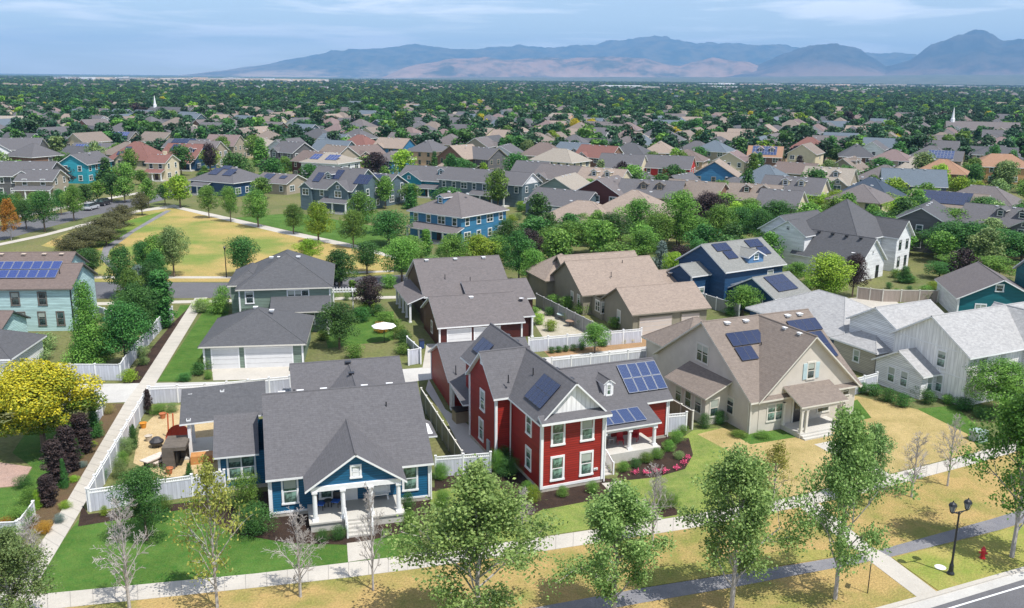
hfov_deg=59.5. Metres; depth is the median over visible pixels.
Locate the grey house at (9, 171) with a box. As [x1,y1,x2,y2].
[0,161,68,195]
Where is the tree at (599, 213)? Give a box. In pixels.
[587,210,603,220]
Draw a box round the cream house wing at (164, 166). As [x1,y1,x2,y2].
[143,151,180,181]
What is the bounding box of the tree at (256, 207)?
[239,188,268,226]
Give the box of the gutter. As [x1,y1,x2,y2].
[897,571,1023,607]
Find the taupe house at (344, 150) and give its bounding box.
[320,144,361,167]
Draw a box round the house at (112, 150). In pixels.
[102,142,130,156]
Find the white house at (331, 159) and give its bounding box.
[299,152,361,176]
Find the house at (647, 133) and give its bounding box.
[644,128,654,136]
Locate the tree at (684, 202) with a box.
[661,189,701,246]
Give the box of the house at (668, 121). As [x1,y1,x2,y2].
[652,119,677,124]
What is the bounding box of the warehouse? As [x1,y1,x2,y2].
[600,85,640,86]
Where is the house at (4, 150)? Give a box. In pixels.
[0,145,11,157]
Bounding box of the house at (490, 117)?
[484,114,497,120]
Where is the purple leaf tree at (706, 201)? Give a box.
[690,190,731,221]
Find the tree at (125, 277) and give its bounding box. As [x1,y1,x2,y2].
[113,267,148,300]
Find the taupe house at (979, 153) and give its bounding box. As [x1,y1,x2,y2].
[971,145,1020,158]
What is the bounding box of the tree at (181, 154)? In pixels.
[168,144,193,174]
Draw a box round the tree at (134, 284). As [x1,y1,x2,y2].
[109,280,152,319]
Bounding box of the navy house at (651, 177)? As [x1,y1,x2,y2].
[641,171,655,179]
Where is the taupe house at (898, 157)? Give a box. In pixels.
[868,149,911,167]
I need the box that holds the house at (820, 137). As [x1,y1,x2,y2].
[812,135,847,158]
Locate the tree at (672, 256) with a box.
[661,251,680,269]
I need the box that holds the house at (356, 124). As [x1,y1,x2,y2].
[344,122,362,128]
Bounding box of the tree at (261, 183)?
[248,177,272,198]
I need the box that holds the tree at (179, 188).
[162,174,192,207]
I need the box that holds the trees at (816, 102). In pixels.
[0,75,1023,160]
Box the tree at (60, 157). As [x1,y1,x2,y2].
[51,155,66,161]
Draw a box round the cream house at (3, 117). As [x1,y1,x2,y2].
[0,116,26,118]
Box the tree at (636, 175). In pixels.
[631,171,639,178]
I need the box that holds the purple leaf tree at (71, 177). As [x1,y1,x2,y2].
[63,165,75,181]
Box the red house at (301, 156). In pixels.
[290,150,326,175]
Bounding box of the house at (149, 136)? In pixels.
[138,131,171,150]
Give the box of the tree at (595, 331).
[579,321,611,352]
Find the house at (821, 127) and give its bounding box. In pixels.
[813,124,827,131]
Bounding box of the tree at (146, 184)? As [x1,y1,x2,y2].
[136,177,158,204]
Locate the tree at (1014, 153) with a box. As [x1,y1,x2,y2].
[1009,149,1017,156]
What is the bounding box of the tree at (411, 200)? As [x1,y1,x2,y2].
[401,184,417,208]
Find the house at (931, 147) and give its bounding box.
[910,145,941,155]
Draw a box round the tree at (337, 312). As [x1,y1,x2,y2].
[315,301,360,348]
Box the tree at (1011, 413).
[934,385,1023,557]
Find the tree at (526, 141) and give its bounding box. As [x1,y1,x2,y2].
[520,139,533,150]
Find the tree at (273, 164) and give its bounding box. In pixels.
[256,156,285,172]
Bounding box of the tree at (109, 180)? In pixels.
[97,173,122,200]
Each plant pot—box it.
[139,421,146,428]
[145,434,151,441]
[159,412,165,418]
[165,466,172,474]
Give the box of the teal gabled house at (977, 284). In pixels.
[934,260,1023,312]
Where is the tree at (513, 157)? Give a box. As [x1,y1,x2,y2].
[502,151,531,170]
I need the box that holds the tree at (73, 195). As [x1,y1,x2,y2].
[57,184,85,220]
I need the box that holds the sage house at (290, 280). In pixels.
[226,249,334,333]
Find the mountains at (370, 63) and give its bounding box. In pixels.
[176,35,916,77]
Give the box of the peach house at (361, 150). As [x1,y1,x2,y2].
[348,144,385,169]
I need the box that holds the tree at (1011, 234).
[993,228,1023,257]
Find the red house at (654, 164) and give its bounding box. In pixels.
[644,154,696,175]
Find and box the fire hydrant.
[979,546,987,558]
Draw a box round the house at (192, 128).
[186,125,198,138]
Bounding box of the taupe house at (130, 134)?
[112,131,138,141]
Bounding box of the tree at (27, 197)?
[25,192,45,210]
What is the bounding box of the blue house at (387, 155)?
[378,150,416,173]
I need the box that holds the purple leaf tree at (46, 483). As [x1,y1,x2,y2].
[35,474,58,506]
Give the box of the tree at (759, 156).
[757,152,764,166]
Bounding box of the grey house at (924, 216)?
[895,199,957,254]
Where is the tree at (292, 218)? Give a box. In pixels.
[283,203,304,233]
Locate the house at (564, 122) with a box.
[545,120,567,124]
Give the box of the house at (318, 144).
[311,139,354,150]
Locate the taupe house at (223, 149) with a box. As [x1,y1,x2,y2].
[188,140,228,166]
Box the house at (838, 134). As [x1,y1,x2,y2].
[823,132,858,136]
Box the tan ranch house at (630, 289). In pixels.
[523,250,711,334]
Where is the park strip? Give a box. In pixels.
[67,452,1022,607]
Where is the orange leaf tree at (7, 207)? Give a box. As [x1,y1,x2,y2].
[0,198,21,239]
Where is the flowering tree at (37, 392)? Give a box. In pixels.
[0,358,107,449]
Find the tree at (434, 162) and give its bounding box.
[429,151,437,165]
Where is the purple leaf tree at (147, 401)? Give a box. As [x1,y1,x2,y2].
[143,388,152,413]
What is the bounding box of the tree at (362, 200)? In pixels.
[345,190,377,229]
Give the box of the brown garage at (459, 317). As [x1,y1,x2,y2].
[420,291,535,343]
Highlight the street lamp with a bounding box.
[947,498,972,575]
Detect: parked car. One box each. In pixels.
[83,202,99,210]
[95,198,111,205]
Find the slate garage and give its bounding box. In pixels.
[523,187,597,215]
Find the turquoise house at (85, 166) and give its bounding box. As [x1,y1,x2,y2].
[58,150,113,183]
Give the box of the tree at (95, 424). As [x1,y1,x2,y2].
[87,400,103,438]
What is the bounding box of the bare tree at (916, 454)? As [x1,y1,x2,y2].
[901,431,931,497]
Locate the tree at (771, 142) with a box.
[766,139,774,145]
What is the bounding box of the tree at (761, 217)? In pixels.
[743,207,774,236]
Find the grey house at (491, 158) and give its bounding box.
[470,146,507,170]
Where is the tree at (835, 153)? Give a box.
[824,148,844,161]
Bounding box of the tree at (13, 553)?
[0,525,63,607]
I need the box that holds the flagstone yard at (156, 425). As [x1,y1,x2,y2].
[133,405,218,476]
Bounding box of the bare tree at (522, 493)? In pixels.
[515,487,532,524]
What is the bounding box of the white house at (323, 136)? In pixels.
[314,133,351,141]
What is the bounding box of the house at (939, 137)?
[919,135,954,141]
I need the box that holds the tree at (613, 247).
[590,241,639,254]
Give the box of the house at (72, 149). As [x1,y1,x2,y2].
[61,145,104,155]
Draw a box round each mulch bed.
[25,403,123,528]
[78,487,434,544]
[124,310,186,382]
[435,466,612,515]
[544,338,645,356]
[618,435,692,479]
[657,507,679,516]
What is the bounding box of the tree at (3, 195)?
[0,191,18,221]
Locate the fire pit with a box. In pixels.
[149,436,163,447]
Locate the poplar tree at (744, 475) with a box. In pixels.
[670,441,819,607]
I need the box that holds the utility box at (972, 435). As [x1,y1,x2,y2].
[969,427,987,442]
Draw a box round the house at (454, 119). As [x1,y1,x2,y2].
[448,117,469,122]
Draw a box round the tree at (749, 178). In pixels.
[740,168,755,183]
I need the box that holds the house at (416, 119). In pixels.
[413,117,422,122]
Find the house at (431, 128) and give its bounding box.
[426,125,437,132]
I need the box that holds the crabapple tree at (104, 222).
[80,216,124,229]
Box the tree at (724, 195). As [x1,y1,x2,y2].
[717,191,743,206]
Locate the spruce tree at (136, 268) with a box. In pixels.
[131,264,144,286]
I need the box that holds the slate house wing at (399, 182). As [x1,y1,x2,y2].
[372,172,408,205]
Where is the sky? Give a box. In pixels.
[0,0,1023,74]
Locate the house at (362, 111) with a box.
[359,110,376,113]
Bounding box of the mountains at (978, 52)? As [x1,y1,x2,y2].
[728,29,1023,76]
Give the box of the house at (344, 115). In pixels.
[337,112,348,117]
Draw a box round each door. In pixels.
[210,347,239,368]
[244,346,293,367]
[340,488,357,500]
[437,232,440,240]
[447,327,471,341]
[474,325,500,339]
[638,314,672,334]
[680,311,700,321]
[791,400,800,422]
[875,265,878,277]
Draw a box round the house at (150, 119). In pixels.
[145,116,163,122]
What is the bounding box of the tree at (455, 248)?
[435,232,471,257]
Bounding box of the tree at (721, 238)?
[711,234,738,242]
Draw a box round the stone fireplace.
[161,435,189,469]
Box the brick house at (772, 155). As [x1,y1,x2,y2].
[747,145,783,166]
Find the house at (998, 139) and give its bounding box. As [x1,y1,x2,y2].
[992,137,1005,144]
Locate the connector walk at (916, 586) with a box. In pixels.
[801,503,935,596]
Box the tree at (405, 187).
[397,183,423,198]
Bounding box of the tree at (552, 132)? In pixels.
[547,130,560,137]
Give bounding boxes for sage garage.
[197,306,314,369]
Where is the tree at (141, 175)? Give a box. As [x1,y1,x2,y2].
[133,169,149,181]
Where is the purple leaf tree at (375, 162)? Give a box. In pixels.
[361,152,388,172]
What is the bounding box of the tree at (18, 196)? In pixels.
[9,192,24,212]
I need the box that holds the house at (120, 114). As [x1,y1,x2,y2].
[108,114,130,117]
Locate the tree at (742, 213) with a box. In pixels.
[728,206,754,234]
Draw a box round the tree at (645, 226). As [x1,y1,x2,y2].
[629,223,658,248]
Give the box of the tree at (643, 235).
[621,228,663,255]
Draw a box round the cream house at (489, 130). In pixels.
[470,128,493,138]
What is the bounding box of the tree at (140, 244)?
[129,240,151,267]
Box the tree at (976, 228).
[944,221,1009,252]
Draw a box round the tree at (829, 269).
[802,250,858,293]
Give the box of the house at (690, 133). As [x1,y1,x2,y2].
[676,130,694,142]
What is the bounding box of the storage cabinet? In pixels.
[451,406,468,423]
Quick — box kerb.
[876,567,1023,607]
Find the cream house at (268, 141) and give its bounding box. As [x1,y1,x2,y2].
[245,137,272,157]
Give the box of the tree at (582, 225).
[569,218,612,252]
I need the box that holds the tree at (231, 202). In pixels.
[217,185,240,221]
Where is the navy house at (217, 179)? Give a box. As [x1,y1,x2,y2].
[188,165,264,196]
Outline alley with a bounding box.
[68,346,645,402]
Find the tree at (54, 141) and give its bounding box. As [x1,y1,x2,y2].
[47,136,65,151]
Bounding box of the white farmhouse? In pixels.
[846,299,1023,404]
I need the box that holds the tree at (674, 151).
[670,147,678,154]
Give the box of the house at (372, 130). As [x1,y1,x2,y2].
[363,126,383,136]
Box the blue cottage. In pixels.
[179,355,436,538]
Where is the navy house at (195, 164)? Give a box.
[162,143,215,171]
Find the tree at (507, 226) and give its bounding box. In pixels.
[492,217,519,243]
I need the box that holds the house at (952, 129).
[946,127,957,132]
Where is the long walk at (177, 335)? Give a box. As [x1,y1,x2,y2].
[0,297,206,605]
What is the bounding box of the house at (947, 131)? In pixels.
[945,129,954,134]
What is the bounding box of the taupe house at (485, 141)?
[467,136,497,147]
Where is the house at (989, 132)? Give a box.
[981,129,1007,136]
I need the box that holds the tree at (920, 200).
[909,196,929,204]
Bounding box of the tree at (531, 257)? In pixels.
[517,248,546,278]
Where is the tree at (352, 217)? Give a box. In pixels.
[336,208,367,247]
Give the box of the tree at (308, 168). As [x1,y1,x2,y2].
[298,163,316,178]
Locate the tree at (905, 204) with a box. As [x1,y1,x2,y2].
[886,196,920,215]
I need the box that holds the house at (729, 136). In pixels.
[710,132,740,142]
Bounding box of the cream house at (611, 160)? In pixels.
[596,153,647,170]
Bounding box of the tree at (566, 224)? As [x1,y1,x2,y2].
[551,219,586,250]
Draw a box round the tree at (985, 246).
[965,226,1010,257]
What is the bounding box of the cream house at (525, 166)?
[510,160,550,172]
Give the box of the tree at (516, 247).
[500,227,537,277]
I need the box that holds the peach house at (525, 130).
[499,122,528,133]
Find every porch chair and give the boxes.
[317,494,324,510]
[331,491,340,507]
[606,433,613,444]
[616,431,623,444]
[631,429,638,440]
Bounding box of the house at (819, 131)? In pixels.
[813,126,823,134]
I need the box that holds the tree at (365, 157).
[358,155,370,167]
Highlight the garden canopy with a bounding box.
[165,413,191,439]
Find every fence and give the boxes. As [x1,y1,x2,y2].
[0,520,18,533]
[17,500,35,533]
[19,363,121,380]
[84,385,148,510]
[86,469,225,511]
[87,395,105,433]
[96,306,110,320]
[119,306,173,379]
[148,375,290,403]
[406,336,421,363]
[407,347,420,365]
[420,387,462,457]
[434,451,491,476]
[528,327,641,351]
[536,293,611,344]
[551,347,646,367]
[668,411,687,431]
[669,400,694,429]
[702,293,739,316]
[855,371,878,393]
[856,286,938,302]
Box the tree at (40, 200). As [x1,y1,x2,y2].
[22,189,59,231]
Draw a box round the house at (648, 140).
[632,135,651,146]
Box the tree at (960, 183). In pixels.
[946,175,972,191]
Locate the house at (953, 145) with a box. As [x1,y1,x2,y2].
[919,140,959,150]
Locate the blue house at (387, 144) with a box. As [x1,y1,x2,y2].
[374,137,415,152]
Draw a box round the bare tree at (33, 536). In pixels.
[14,512,49,573]
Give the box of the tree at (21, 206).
[13,199,36,228]
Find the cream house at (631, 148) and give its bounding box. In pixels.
[620,142,652,153]
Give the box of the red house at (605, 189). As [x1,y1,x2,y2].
[577,175,623,204]
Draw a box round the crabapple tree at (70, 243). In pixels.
[51,237,86,251]
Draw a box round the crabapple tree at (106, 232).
[93,228,126,245]
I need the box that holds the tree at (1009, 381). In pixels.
[961,356,1023,411]
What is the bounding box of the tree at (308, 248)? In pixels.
[292,238,323,256]
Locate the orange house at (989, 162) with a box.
[977,153,1023,184]
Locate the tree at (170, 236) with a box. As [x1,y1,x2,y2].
[155,224,190,276]
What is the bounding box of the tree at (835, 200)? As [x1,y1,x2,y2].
[821,196,850,209]
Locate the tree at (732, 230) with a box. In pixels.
[717,222,745,239]
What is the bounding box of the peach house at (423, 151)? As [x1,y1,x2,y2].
[407,140,446,165]
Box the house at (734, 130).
[727,128,755,136]
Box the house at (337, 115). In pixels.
[322,114,343,118]
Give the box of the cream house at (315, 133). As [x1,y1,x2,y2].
[303,128,327,139]
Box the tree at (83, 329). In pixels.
[60,279,110,363]
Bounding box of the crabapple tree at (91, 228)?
[68,225,108,246]
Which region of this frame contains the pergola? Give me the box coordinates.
[332,288,354,308]
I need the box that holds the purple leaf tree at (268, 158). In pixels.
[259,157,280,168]
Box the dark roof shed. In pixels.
[0,329,46,379]
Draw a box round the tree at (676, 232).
[665,215,690,244]
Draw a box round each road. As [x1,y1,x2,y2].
[0,186,191,240]
[95,275,407,298]
[932,579,1023,607]
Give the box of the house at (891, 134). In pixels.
[879,131,898,137]
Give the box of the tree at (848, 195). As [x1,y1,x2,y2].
[839,192,857,204]
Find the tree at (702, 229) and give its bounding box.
[683,223,723,246]
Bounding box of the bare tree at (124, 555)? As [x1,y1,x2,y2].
[92,496,158,607]
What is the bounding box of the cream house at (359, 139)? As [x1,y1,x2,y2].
[348,134,375,144]
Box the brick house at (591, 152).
[575,144,623,166]
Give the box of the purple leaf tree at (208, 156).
[200,142,218,170]
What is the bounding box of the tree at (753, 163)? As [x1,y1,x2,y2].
[743,152,760,174]
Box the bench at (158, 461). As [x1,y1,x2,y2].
[152,459,161,467]
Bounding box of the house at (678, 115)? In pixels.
[665,113,685,117]
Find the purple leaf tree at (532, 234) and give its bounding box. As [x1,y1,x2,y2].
[510,228,543,254]
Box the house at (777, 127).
[773,125,782,129]
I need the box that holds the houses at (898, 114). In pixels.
[0,76,1023,121]
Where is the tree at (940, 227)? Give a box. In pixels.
[919,220,972,255]
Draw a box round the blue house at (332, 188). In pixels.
[298,165,382,214]
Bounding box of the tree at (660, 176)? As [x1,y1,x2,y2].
[647,173,668,179]
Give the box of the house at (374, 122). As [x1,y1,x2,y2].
[372,119,381,125]
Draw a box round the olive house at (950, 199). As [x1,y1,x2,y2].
[909,189,990,210]
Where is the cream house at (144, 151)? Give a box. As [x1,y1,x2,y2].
[109,141,162,177]
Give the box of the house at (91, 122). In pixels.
[79,118,110,126]
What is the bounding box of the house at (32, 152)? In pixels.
[7,143,63,160]
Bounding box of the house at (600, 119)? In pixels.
[585,117,605,121]
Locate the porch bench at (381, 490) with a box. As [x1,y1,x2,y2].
[373,485,388,499]
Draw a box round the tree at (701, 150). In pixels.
[691,146,707,156]
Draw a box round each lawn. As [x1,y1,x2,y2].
[0,424,73,521]
[34,498,425,593]
[41,208,393,281]
[62,212,161,251]
[158,305,228,380]
[175,305,188,317]
[237,213,395,256]
[326,311,393,347]
[429,486,625,550]
[623,428,776,517]
[698,396,979,497]
[737,430,794,443]
[853,400,870,419]
[918,405,989,443]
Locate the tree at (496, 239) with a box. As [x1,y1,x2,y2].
[485,234,511,261]
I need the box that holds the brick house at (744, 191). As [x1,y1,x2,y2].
[726,182,783,203]
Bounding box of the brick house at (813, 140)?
[789,137,826,162]
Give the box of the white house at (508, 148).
[496,143,523,161]
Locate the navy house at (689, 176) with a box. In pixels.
[667,172,700,180]
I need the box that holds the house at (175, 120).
[162,117,189,126]
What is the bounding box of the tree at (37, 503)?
[32,489,41,509]
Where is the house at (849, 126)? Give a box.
[845,125,870,132]
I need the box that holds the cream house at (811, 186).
[761,174,830,204]
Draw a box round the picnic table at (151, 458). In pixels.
[139,452,161,467]
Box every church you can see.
[147,96,193,111]
[944,108,1021,138]
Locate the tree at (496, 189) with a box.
[484,168,509,204]
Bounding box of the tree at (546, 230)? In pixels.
[531,226,571,253]
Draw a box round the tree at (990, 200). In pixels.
[968,196,1001,203]
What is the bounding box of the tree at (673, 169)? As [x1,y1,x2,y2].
[660,164,687,177]
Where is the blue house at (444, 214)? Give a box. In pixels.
[406,191,509,244]
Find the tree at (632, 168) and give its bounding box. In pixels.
[618,164,648,178]
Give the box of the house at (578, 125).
[566,122,587,128]
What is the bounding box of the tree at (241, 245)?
[221,234,262,267]
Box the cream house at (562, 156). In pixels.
[529,148,592,166]
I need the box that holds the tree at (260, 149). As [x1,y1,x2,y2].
[252,137,269,166]
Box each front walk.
[347,540,373,561]
[602,481,661,520]
[815,441,887,474]
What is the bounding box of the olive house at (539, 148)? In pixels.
[520,142,556,160]
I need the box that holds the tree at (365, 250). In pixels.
[351,241,381,273]
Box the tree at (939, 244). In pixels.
[923,230,960,261]
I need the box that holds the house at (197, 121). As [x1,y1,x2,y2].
[193,119,219,125]
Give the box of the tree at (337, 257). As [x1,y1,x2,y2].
[325,247,360,288]
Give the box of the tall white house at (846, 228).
[757,199,914,280]
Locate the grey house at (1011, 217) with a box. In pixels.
[955,202,1023,257]
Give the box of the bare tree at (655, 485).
[640,463,676,546]
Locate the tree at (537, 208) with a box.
[524,192,551,216]
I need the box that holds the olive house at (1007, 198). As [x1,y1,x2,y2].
[957,185,1023,205]
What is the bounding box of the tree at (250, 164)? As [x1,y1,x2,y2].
[241,158,254,172]
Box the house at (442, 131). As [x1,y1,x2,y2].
[437,129,447,137]
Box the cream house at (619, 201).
[601,189,677,240]
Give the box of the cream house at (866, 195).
[824,183,895,211]
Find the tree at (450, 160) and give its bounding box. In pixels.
[443,152,460,166]
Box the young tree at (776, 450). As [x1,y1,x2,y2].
[761,440,804,501]
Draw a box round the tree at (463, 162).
[458,158,468,167]
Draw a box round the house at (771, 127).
[764,124,778,132]
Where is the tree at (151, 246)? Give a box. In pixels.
[133,232,178,264]
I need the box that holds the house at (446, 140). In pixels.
[439,134,461,146]
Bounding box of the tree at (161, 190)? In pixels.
[156,183,173,204]
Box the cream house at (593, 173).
[577,166,632,179]
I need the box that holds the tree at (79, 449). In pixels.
[74,439,83,458]
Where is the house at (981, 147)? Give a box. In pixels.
[968,146,1023,160]
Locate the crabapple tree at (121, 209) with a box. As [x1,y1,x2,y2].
[106,204,137,224]
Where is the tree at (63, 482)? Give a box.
[57,458,69,488]
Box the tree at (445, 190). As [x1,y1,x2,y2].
[429,186,460,199]
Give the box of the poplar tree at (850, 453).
[772,401,922,599]
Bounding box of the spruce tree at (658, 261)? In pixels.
[651,240,671,269]
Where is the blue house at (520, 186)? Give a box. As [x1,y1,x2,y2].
[437,166,542,207]
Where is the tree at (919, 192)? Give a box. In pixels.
[907,187,930,200]
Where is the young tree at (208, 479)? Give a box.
[161,454,257,607]
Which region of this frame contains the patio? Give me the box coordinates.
[0,462,31,486]
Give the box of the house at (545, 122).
[532,121,553,127]
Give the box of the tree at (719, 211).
[702,204,739,233]
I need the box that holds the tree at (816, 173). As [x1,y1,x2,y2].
[800,167,834,189]
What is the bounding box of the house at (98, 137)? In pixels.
[66,131,111,145]
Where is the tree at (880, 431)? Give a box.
[860,420,897,504]
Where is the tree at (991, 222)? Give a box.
[974,217,1006,231]
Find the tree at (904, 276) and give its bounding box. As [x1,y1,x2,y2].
[894,265,915,283]
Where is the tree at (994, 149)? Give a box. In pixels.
[984,144,1000,155]
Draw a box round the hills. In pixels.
[382,56,757,77]
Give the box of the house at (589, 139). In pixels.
[584,138,611,143]
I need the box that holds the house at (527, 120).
[521,118,534,128]
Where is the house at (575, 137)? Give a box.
[564,134,589,142]
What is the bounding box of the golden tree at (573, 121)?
[569,118,578,125]
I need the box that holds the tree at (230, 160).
[217,152,248,170]
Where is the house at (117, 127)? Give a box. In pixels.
[110,123,127,130]
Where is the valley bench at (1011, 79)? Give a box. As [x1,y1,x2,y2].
[379,74,1023,85]
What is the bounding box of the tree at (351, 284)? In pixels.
[348,280,356,296]
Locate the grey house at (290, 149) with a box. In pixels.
[269,140,316,165]
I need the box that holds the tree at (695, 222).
[675,215,712,243]
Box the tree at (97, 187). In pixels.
[85,180,108,198]
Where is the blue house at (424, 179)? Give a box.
[398,165,463,198]
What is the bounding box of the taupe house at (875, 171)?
[858,164,894,180]
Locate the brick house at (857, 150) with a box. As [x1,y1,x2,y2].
[838,143,873,166]
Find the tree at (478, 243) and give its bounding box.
[456,232,502,256]
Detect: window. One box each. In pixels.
[9,292,20,305]
[37,291,47,305]
[37,311,47,325]
[55,311,65,325]
[226,456,256,480]
[244,291,254,303]
[281,479,299,504]
[287,289,308,295]
[290,185,294,191]
[302,188,308,194]
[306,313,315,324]
[319,490,333,499]
[334,190,341,197]
[350,464,361,478]
[402,467,418,491]
[413,212,417,220]
[426,214,430,222]
[437,215,444,224]
[452,217,456,226]
[461,182,466,188]
[464,231,470,239]
[465,217,469,225]
[477,215,480,223]
[478,416,483,442]
[479,387,484,412]
[487,213,492,221]
[499,212,502,219]
[514,186,518,192]
[524,444,531,472]
[525,416,531,437]
[550,423,565,446]
[550,454,564,481]
[579,450,593,476]
[580,419,594,441]
[594,299,599,312]
[600,301,604,313]
[606,384,611,395]
[617,309,620,323]
[674,384,681,402]
[683,390,691,408]
[694,395,701,414]
[695,342,708,365]
[709,397,719,417]
[726,395,734,416]
[754,253,758,259]
[765,401,784,422]
[806,361,816,379]
[816,407,829,413]
[833,185,840,189]
[842,389,849,395]
[852,348,860,363]
[885,365,895,383]
[898,369,908,388]
[915,224,922,232]
[925,377,933,391]
[935,348,946,368]
[935,374,943,393]
[974,303,986,308]
[980,357,988,369]
[995,284,1004,291]
[997,210,1003,216]
[998,353,1006,366]
[1018,212,1023,218]
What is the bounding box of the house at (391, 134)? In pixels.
[388,132,420,141]
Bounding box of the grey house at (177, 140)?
[161,138,209,148]
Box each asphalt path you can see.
[101,210,170,266]
[535,510,1023,607]
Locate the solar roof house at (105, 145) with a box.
[72,142,114,148]
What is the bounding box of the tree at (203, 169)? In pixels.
[199,165,208,172]
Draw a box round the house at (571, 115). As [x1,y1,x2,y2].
[554,113,573,118]
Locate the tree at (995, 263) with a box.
[972,255,1019,275]
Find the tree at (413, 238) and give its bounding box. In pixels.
[395,235,428,262]
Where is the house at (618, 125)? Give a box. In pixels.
[605,123,634,131]
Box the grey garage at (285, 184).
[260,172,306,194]
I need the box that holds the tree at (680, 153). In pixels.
[674,150,690,155]
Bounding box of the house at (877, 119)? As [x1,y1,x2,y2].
[870,118,886,122]
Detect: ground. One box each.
[0,74,1008,86]
[0,142,1023,593]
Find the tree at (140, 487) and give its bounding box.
[104,463,171,540]
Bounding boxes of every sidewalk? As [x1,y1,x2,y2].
[0,205,178,244]
[19,192,137,217]
[29,444,1015,607]
[94,270,393,277]
[97,296,401,304]
[176,207,395,257]
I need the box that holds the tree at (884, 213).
[870,210,893,216]
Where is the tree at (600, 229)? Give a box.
[583,219,620,252]
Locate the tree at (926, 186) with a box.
[911,182,940,190]
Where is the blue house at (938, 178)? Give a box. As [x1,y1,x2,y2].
[878,167,948,196]
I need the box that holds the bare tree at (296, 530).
[262,504,328,597]
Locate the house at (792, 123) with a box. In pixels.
[782,120,799,127]
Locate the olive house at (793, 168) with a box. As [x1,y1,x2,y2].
[774,161,818,176]
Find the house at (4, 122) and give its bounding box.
[0,118,15,125]
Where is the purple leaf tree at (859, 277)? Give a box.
[840,253,870,296]
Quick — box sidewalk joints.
[32,299,1007,607]
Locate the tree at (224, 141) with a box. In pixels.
[213,135,230,152]
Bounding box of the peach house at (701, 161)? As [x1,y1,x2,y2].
[675,149,709,170]
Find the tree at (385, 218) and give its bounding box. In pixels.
[364,209,416,244]
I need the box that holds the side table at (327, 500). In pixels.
[324,498,331,506]
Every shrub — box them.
[0,504,37,523]
[0,515,14,521]
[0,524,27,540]
[11,473,34,488]
[13,484,38,505]
[34,519,52,533]
[37,332,58,350]
[39,347,56,359]
[51,512,63,523]
[57,499,73,509]
[68,475,80,482]
[78,460,87,467]
[98,505,107,515]
[103,402,115,413]
[109,458,128,477]
[113,450,128,465]
[116,369,139,381]
[119,436,136,454]
[136,345,150,356]
[137,355,149,364]
[147,402,170,414]
[157,493,173,510]
[162,402,180,412]
[173,371,191,381]
[188,297,211,306]
[189,362,208,374]
[191,300,209,312]
[197,356,212,367]
[204,370,212,379]
[206,294,231,313]
[213,285,230,304]
[224,469,263,510]
[230,499,281,539]
[314,528,330,542]
[316,330,333,340]
[328,524,346,540]
[343,292,350,300]
[343,341,364,358]
[349,305,371,322]
[357,301,375,307]
[368,303,387,316]
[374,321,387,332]
[375,311,393,321]
[381,273,397,288]
[386,317,404,329]
[390,324,411,338]
[393,342,410,354]
[394,329,412,343]
[400,510,417,527]
[401,491,415,512]
[407,521,418,533]
[432,463,451,480]
[432,488,451,508]
[489,444,513,462]
[489,449,504,473]
[492,455,524,476]
[507,214,518,221]
[515,212,521,219]
[516,204,522,211]
[519,480,531,493]
[527,484,542,502]
[533,306,540,313]
[533,313,544,324]
[544,307,553,315]
[544,319,557,331]
[546,294,560,303]
[547,346,554,352]
[555,346,561,352]
[557,485,568,497]
[558,295,573,307]
[562,345,570,351]
[570,344,577,350]
[571,302,592,312]
[577,343,586,349]
[585,481,600,492]
[606,316,619,327]
[617,460,632,471]
[627,457,641,468]
[638,451,653,462]
[650,447,664,458]
[651,487,673,508]
[661,439,677,450]
[668,429,687,443]
[668,493,681,506]
[673,450,684,459]
[677,424,688,433]
[697,413,712,428]
[713,410,728,424]
[721,306,736,316]
[727,429,748,438]
[752,430,773,440]
[802,278,813,288]
[853,407,865,414]
[857,382,870,393]
[866,382,883,396]
[875,387,897,402]
[884,282,893,287]
[889,268,900,277]
[890,392,914,407]
[918,284,933,289]
[919,388,937,404]
[927,281,936,289]
[940,393,953,404]
[950,396,979,411]
[969,403,998,419]
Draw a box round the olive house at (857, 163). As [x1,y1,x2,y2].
[833,156,868,173]
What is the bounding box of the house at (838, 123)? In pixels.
[822,120,849,128]
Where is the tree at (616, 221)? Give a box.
[594,211,635,245]
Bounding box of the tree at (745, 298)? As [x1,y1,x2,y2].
[725,284,765,315]
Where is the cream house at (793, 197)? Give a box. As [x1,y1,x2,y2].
[756,188,807,220]
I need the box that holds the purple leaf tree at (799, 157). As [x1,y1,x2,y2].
[795,155,804,162]
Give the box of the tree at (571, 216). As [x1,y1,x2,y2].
[558,212,581,229]
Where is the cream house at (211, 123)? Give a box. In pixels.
[198,122,222,127]
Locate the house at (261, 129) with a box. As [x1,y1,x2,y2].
[246,126,268,134]
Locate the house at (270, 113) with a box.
[269,112,287,115]
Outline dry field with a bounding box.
[93,77,326,80]
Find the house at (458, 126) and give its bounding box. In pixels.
[450,124,470,132]
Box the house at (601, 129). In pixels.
[585,127,610,138]
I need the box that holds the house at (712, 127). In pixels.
[706,125,717,129]
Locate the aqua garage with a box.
[0,310,30,331]
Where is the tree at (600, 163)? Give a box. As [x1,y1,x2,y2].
[596,159,604,167]
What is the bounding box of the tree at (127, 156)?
[119,148,139,177]
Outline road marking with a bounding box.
[949,585,1023,607]
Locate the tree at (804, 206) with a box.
[790,201,822,213]
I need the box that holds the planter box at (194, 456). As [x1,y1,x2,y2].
[190,451,213,464]
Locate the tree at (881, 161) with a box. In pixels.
[865,157,894,171]
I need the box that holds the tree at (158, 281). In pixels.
[146,269,177,327]
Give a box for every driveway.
[212,366,289,379]
[422,344,435,368]
[850,298,897,307]
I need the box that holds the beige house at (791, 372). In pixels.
[641,308,861,440]
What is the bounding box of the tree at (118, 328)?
[94,298,151,355]
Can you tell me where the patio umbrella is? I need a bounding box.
[372,322,395,341]
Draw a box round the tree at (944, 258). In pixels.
[934,252,986,266]

